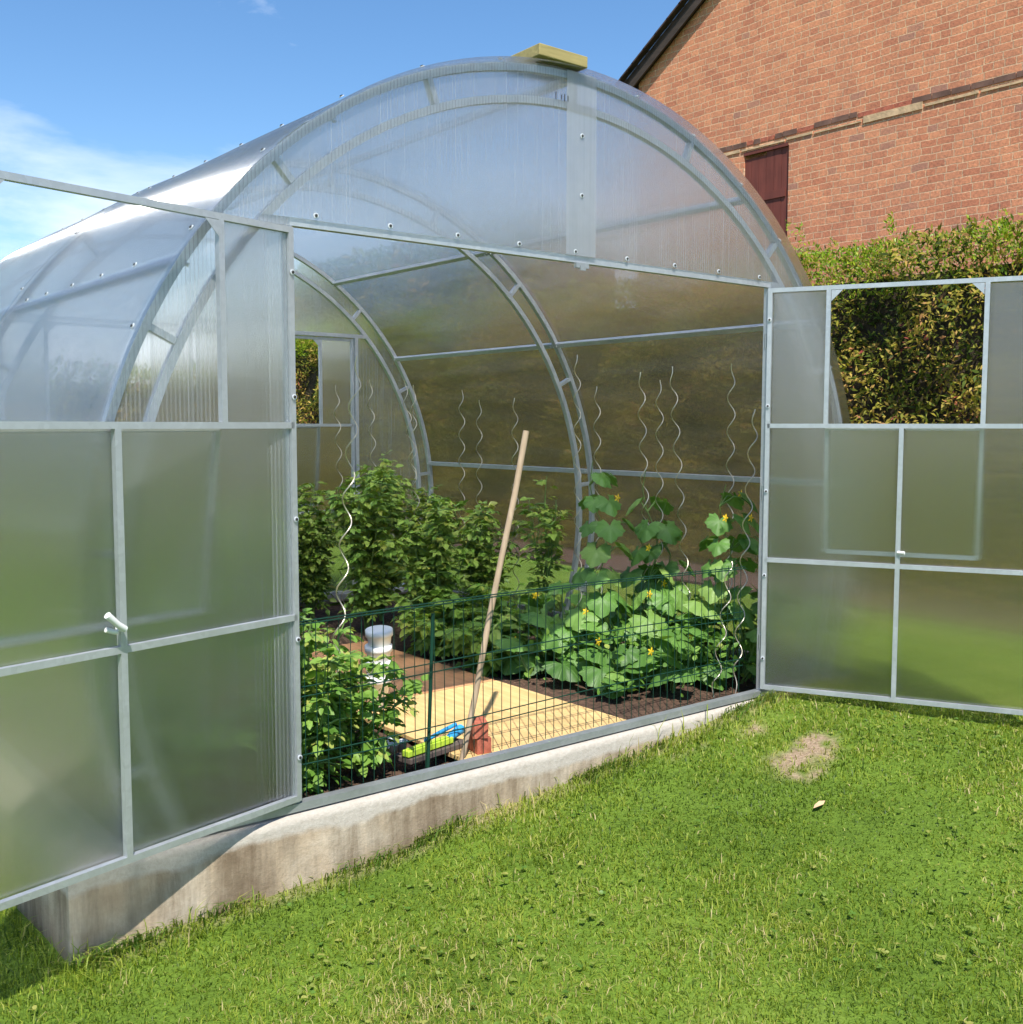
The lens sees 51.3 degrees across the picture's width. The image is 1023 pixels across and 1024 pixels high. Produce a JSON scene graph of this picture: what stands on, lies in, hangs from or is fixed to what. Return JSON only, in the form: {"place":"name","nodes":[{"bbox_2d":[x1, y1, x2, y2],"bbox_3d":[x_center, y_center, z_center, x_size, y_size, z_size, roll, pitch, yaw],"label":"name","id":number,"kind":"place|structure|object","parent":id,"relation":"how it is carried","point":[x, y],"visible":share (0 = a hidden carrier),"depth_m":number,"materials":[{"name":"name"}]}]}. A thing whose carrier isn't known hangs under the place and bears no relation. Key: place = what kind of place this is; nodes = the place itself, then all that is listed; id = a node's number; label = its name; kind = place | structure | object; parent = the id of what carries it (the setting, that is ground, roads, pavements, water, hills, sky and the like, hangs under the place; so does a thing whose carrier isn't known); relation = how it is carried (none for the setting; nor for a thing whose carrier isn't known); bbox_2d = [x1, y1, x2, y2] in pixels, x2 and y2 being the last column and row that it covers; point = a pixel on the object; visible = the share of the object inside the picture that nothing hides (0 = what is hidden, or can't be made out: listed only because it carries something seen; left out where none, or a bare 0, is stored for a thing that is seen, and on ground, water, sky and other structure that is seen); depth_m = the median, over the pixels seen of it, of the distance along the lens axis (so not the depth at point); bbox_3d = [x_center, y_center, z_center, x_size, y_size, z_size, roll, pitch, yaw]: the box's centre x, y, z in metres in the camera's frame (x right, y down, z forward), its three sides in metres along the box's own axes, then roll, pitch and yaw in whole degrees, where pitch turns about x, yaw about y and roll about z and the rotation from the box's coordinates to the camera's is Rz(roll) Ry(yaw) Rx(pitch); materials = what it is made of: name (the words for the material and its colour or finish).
{"place":"outdoors","nodes":[
{"label":"outdoors","id":0,"kind":"place"},
{"bbox_2d":[0,0,688,260],"label":"sky","id":1,"kind":"structure","parent":0,"point":[127,97],"materials":[{"name":"blue"}]},
{"bbox_2d":[0,593,1022,1023],"bbox_3d":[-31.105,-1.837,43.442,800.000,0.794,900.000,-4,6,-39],"label":"lawn ground","id":2,"kind":"structure","parent":0,"point":[836,833],"depth_m":3.50,"materials":[{"name":"green plant"}]},
{"bbox_2d":[17,592,753,964],"bbox_3d":[-1.031,1.199,6.201,4.180,0.670,4.169,-4,6,-39],"label":"concrete foundation","id":3,"kind":"object","parent":2,"relation":"on","point":[273,856],"visible":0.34,"depth_m":3.74,"materials":[{"name":"grey concrete"}]},
{"bbox_2d":[0,56,1022,910],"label":"greenhouse","id":4,"kind":"object","parent":3,"relation":"on","point":[492,236],"visible":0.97,"depth_m":4.45,"materials":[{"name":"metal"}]},
{"bbox_2d":[0,170,301,910],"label":"door","id":5,"kind":"structure","parent":4,"relation":"in","point":[137,688],"depth_m":3.26,"materials":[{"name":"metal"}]},
{"bbox_2d":[295,335,355,596],"bbox_3d":[-1.733,-0.324,7.991,1.270,1.993,0.031,-4,6,-39],"label":"door","id":6,"kind":"structure","parent":4,"relation":"in","point":[318,454],"depth_m":8.25,"materials":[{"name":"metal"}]},
{"bbox_2d":[512,43,587,67],"bbox_3d":[0.135,-1.833,4.361,0.250,0.045,0.250,-2,5,-37],"label":"wooden plank","id":7,"kind":"object","parent":4,"relation":"on","point":[542,51],"visible":0.47,"depth_m":4.25,"materials":[{"name":"yellow wood"}]},
{"bbox_2d":[758,276,1022,714],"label":"door","id":8,"kind":"structure","parent":4,"relation":"in","point":[892,569],"depth_m":5.09,"materials":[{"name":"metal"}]},
{"bbox_2d":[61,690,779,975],"bbox_3d":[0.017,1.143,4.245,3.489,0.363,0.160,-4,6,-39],"label":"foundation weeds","id":9,"kind":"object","parent":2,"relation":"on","point":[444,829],"visible":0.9,"depth_m":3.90,"materials":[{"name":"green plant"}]},
{"bbox_2d":[28,696,1022,1023],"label":"lawn clover","id":10,"kind":"object","parent":2,"relation":"on","point":[884,950],"visible":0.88,"depth_m":3.37,"materials":[{"name":"green plant"}]},
{"bbox_2d":[814,801,824,807],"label":"dry leaf","id":11,"kind":"object","parent":2,"relation":"on","point":[818,803],"visible":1,"depth_m":4.16,"materials":[{"name":"beige plant"}]},
{"bbox_2d":[619,0,1022,284],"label":"brick house","id":12,"kind":"structure","parent":2,"relation":"on","point":[844,123],"depth_m":12.29,"materials":[{"name":"red ceramic"}]},
{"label":"hedge soil strip","id":13,"kind":"structure","parent":2,"relation":"on","visible":0},
{"bbox_2d":[295,208,1022,423],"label":"garden hedge","id":14,"kind":"object","parent":13,"relation":"on","point":[910,355],"visible":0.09,"depth_m":8.65,"materials":[{"name":"green plant"}]},
{"bbox_2d":[299,597,755,797],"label":"soil","id":15,"kind":"structure","parent":0,"point":[669,699],"depth_m":5.62,"materials":[{"name":"brown soil"}]},
{"bbox_2d":[298,508,304,554],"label":"pepper plant","id":16,"kind":"object","parent":15,"relation":"on","point":[300,520],"visible":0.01,"depth_m":7.42,"materials":[{"name":"green plant"}]},
{"bbox_2d":[297,481,340,620],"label":"pepper plant","id":17,"kind":"object","parent":15,"relation":"on","point":[314,586],"visible":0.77,"depth_m":7.56,"materials":[{"name":"green plant"}]},
{"bbox_2d":[299,608,364,755],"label":"tomato plant","id":18,"kind":"object","parent":15,"relation":"on","point":[354,638],"visible":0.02,"depth_m":4.53,"materials":[{"name":"green plant"}]},
{"bbox_2d":[299,616,364,794],"bbox_3d":[-0.792,0.738,4.075,0.548,0.717,0.422,1,5,11],"label":"tomato plant","id":19,"kind":"object","parent":15,"relation":"on","point":[313,777],"visible":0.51,"depth_m":4.06,"materials":[{"name":"green plant"}]},
{"bbox_2d":[334,385,346,614],"bbox_3d":[-1.239,-0.069,7.718,0.088,1.691,0.049,3,5,29],"label":"spiral stake","id":20,"kind":"object","parent":15,"relation":"on","point":[339,472],"visible":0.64,"depth_m":7.70,"materials":[{"name":"metal"}]},
{"bbox_2d":[329,355,360,769],"bbox_3d":[-0.687,0.204,4.368,0.049,1.691,0.226,3,5,29],"label":"spiral stake","id":21,"kind":"object","parent":15,"relation":"on","point":[344,505],"visible":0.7,"depth_m":4.37,"materials":[{"name":"metal"}]},
{"bbox_2d":[323,668,375,754],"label":"tomato plant","id":22,"kind":"object","parent":15,"relation":"on","point":[365,688],"visible":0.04,"depth_m":4.67,"materials":[{"name":"green plant"}]},
{"bbox_2d":[300,643,428,776],"bbox_3d":[-0.619,0.811,4.279,0.518,0.504,0.458,2,5,24],"label":"tomato plant","id":23,"kind":"object","parent":15,"relation":"on","point":[370,757],"visible":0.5,"depth_m":4.24,"materials":[{"name":"green plant"}]},
{"bbox_2d":[324,464,415,628],"bbox_3d":[-0.936,0.256,7.097,0.609,1.147,0.573,2,5,19],"label":"pepper plant","id":24,"kind":"object","parent":15,"relation":"on","point":[365,566],"visible":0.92,"depth_m":7.01,"materials":[{"name":"green plant"}]},
{"bbox_2d":[367,379,375,466],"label":"spiral stake","id":25,"kind":"object","parent":15,"relation":"on","point":[371,423],"visible":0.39,"depth_m":7.63,"materials":[{"name":"metal"}]},
{"bbox_2d":[359,737,407,755],"bbox_3d":[-0.533,0.989,4.436,0.107,0.048,0.217,3,6,36],"label":"seed tray","id":26,"kind":"object","parent":15,"relation":"on","point":[399,747],"visible":0.25,"depth_m":4.46,"materials":[{"name":"plastic"}]},
{"bbox_2d":[335,450,434,620],"bbox_3d":[-0.901,0.169,7.649,0.726,1.231,0.520,0,5,-2],"label":"pepper plant","id":27,"kind":"object","parent":15,"relation":"on","point":[383,465],"visible":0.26,"depth_m":7.57,"materials":[{"name":"green plant"}]},
{"bbox_2d":[307,641,493,703],"bbox_3d":[-0.874,0.896,5.981,0.940,0.019,1.328,-4,6,-39],"label":"path board","id":28,"kind":"object","parent":15,"relation":"on","point":[465,680],"visible":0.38,"depth_m":5.92,"materials":[{"name":"brown wood"}]},
{"bbox_2d":[403,380,421,530],"bbox_3d":[-0.658,-0.048,7.353,0.173,1.711,0.049,-2,5,-20],"label":"spiral stake","id":29,"kind":"object","parent":15,"relation":"on","point":[413,448],"visible":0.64,"depth_m":7.31,"materials":[{"name":"metal"}]},
{"bbox_2d":[410,385,416,501],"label":"spiral stake","id":30,"kind":"object","parent":15,"relation":"on","point":[411,439],"visible":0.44,"depth_m":7.61,"materials":[{"name":"metal"}]},
{"bbox_2d":[389,485,462,603],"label":"pepper plant","id":31,"kind":"object","parent":15,"relation":"on","point":[402,515],"visible":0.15,"depth_m":7.50,"materials":[{"name":"green plant"}]},
{"bbox_2d":[374,497,497,637],"bbox_3d":[-0.481,0.388,6.691,0.681,0.954,0.666,3,5,28],"label":"pepper plant","id":32,"kind":"object","parent":15,"relation":"on","point":[426,579],"visible":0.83,"depth_m":6.65,"materials":[{"name":"green plant"}]},
{"bbox_2d":[385,590,489,660],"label":"herb plant","id":33,"kind":"object","parent":15,"relation":"on","point":[419,628],"visible":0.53,"depth_m":6.43,"materials":[{"name":"green plant"}]},
{"bbox_2d":[458,391,464,596],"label":"spiral stake","id":34,"kind":"object","parent":15,"relation":"on","point":[461,466],"visible":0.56,"depth_m":7.85,"materials":[{"name":"metal"}]},
{"bbox_2d":[476,400,481,526],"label":"spiral stake","id":35,"kind":"object","parent":15,"relation":"on","point":[478,453],"visible":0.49,"depth_m":7.95,"materials":[{"name":"metal"}]},
{"bbox_2d":[428,583,530,656],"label":"herb plant","id":36,"kind":"object","parent":15,"relation":"on","point":[476,589],"visible":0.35,"depth_m":6.40,"materials":[{"name":"green plant"}]},
{"bbox_2d":[435,608,544,676],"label":"herb plant","id":37,"kind":"object","parent":15,"relation":"on","point":[468,645],"visible":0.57,"depth_m":5.95,"materials":[{"name":"green plant"}]},
{"bbox_2d":[358,680,624,760],"bbox_3d":[-0.133,0.972,5.064,0.940,0.019,1.010,-4,6,-39],"label":"path board","id":38,"kind":"object","parent":15,"relation":"on","point":[580,715],"visible":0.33,"depth_m":5.03,"materials":[{"name":"beige wood"}]},
{"bbox_2d":[364,625,392,706],"bbox_3d":[-0.644,0.754,5.158,0.138,0.398,0.149,-4,6,-39],"label":"pot stack","id":39,"kind":"object","parent":38,"relation":"on","point":[378,639],"visible":0.45,"depth_m":5.11,"materials":[{"name":"white plastic"}]},
{"bbox_2d":[393,738,462,764],"bbox_3d":[-0.336,0.999,4.471,0.110,0.022,0.340,4,6,41],"label":"tray","id":40,"kind":"object","parent":38,"relation":"on","point":[421,757],"visible":0.55,"depth_m":4.40,"materials":[{"name":"plastic"}]},
{"bbox_2d":[402,722,463,757],"bbox_3d":[-0.327,0.953,4.478,0.079,0.057,0.376,4,6,39],"label":"garden tool","id":41,"kind":"object","parent":40,"relation":"on","point":[420,748],"visible":0.86,"depth_m":4.46,"materials":[{"name":"plastic"}]},
{"bbox_2d":[467,735,490,754],"bbox_3d":[-0.136,0.975,4.502,0.068,0.064,0.100,-2,5,-29],"label":"red brick","id":42,"kind":"object","parent":38,"relation":"on","point":[477,744],"visible":0.67,"depth_m":4.46,"materials":[{"name":"brick"}]},
{"bbox_2d":[470,716,487,738],"bbox_3d":[-0.139,0.908,4.500,0.068,0.064,0.120,-1,5,-11],"label":"red brick","id":43,"kind":"object","parent":42,"relation":"on","point":[476,732],"visible":0.82,"depth_m":4.44,"materials":[{"name":"brick"}]},
{"bbox_2d":[459,430,528,759],"bbox_3d":[-0.071,0.341,4.467,0.377,1.361,0.026,-4,6,-41],"label":"wooden pole","id":44,"kind":"object","parent":38,"relation":"on","point":[513,501],"visible":0.83,"depth_m":4.46,"materials":[{"name":"brown wood"}]},
{"bbox_2d":[450,500,533,615],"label":"pepper plant","id":45,"kind":"object","parent":15,"relation":"on","point":[484,570],"visible":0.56,"depth_m":7.28,"materials":[{"name":"green plant"}]},
{"bbox_2d":[511,398,519,606],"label":"spiral stake","id":46,"kind":"object","parent":15,"relation":"on","point":[512,489],"visible":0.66,"depth_m":7.35,"materials":[{"name":"metal"}]},
{"bbox_2d":[299,566,745,795],"bbox_3d":[0.190,0.674,4.637,2.540,0.713,0.038,-4,6,-39],"label":"wire fence","id":47,"kind":"object","parent":15,"relation":"on","point":[430,673],"visible":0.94,"depth_m":4.45,"materials":[{"name":"green metal"}]},
{"bbox_2d":[493,612,596,681],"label":"cucumber plant","id":48,"kind":"object","parent":15,"relation":"on","point":[553,664],"visible":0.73,"depth_m":5.83,"materials":[{"name":"green plant"}]},
{"bbox_2d":[516,476,573,614],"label":"pepper plant","id":49,"kind":"object","parent":15,"relation":"on","point":[549,546],"visible":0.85,"depth_m":7.11,"materials":[{"name":"green plant"}]},
{"bbox_2d":[573,355,581,607],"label":"spiral stake","id":50,"kind":"object","parent":15,"relation":"on","point":[577,468],"visible":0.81,"depth_m":6.68,"materials":[{"name":"metal"}]},
{"bbox_2d":[520,580,642,644],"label":"cucumber plant","id":51,"kind":"object","parent":15,"relation":"on","point":[547,600],"visible":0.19,"depth_m":6.56,"materials":[{"name":"green plant"}]},
{"bbox_2d":[593,386,601,592],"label":"spiral stake","id":52,"kind":"object","parent":15,"relation":"on","point":[595,460],"visible":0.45,"depth_m":6.81,"materials":[{"name":"metal"}]},
{"bbox_2d":[538,461,692,691],"bbox_3d":[0.566,0.336,5.865,0.808,1.212,0.846,-4,6,-39],"label":"cucumber plant","id":53,"kind":"object","parent":15,"relation":"on","point":[592,555],"visible":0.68,"depth_m":5.86,"materials":[{"name":"green plant"}]},
{"bbox_2d":[597,671,643,698],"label":"cucumber plant","id":54,"kind":"object","parent":15,"relation":"on","point":[613,676],"visible":0.86,"depth_m":5.47,"materials":[{"name":"green plant"}]},
{"bbox_2d":[638,372,650,609],"bbox_3d":[0.784,0.044,6.237,0.128,1.711,0.049,-4,6,-39],"label":"spiral stake","id":55,"kind":"object","parent":15,"relation":"on","point":[646,460],"visible":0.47,"depth_m":6.19,"materials":[{"name":"metal"}]},
{"bbox_2d":[655,380,663,563],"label":"spiral stake","id":56,"kind":"object","parent":15,"relation":"on","point":[656,464],"visible":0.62,"depth_m":6.27,"materials":[{"name":"metal"}]},
{"bbox_2d":[626,503,700,641],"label":"cucumber plant","id":57,"kind":"object","parent":15,"relation":"on","point":[671,567],"visible":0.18,"depth_m":6.29,"materials":[{"name":"green plant"}]},
{"bbox_2d":[604,470,732,670],"bbox_3d":[0.915,0.337,6.042,0.742,1.162,0.739,-4,6,-39],"label":"cucumber plant","id":58,"kind":"object","parent":15,"relation":"on","point":[669,534],"visible":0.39,"depth_m":6.05,"materials":[{"name":"green plant"}]},
{"bbox_2d":[610,609,726,696],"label":"cucumber plant","id":59,"kind":"object","parent":15,"relation":"on","point":[624,659],"visible":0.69,"depth_m":5.57,"materials":[{"name":"green plant"}]},
{"bbox_2d":[670,366,690,613],"bbox_3d":[0.981,0.035,6.166,0.153,1.741,0.050,0,5,-3],"label":"spiral stake","id":60,"kind":"object","parent":15,"relation":"on","point":[675,481],"visible":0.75,"depth_m":6.14,"materials":[{"name":"metal"}]},
{"bbox_2d":[666,485,758,683],"bbox_3d":[1.162,0.395,5.824,0.732,1.083,0.661,1,5,8],"label":"cucumber plant","id":61,"kind":"object","parent":15,"relation":"on","point":[718,527],"visible":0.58,"depth_m":5.77,"materials":[{"name":"green plant"}]},
{"bbox_2d":[711,561,732,692],"bbox_3d":[1.101,0.612,5.562,0.050,0.693,0.239,3,5,31],"label":"spiral stake","id":62,"kind":"object","parent":15,"relation":"on","point":[723,626],"visible":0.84,"depth_m":5.56,"materials":[{"name":"metal"}]},
{"bbox_2d":[724,364,735,622],"bbox_3d":[1.239,0.039,6.063,0.050,1.751,0.050,-4,6,-39],"label":"spiral stake","id":63,"kind":"object","parent":15,"relation":"on","point":[730,457],"visible":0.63,"depth_m":6.03,"materials":[{"name":"metal"}]},
{"bbox_2d":[712,584,757,681],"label":"cucumber plant","id":64,"kind":"object","parent":15,"relation":"on","point":[745,590],"visible":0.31,"depth_m":5.83,"materials":[{"name":"green plant"}]},
{"bbox_2d":[733,409,757,693],"bbox_3d":[1.226,0.207,5.596,0.050,1.492,0.289,3,5,28],"label":"spiral stake","id":65,"kind":"object","parent":15,"relation":"on","point":[746,549],"visible":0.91,"depth_m":5.59,"materials":[{"name":"metal"}]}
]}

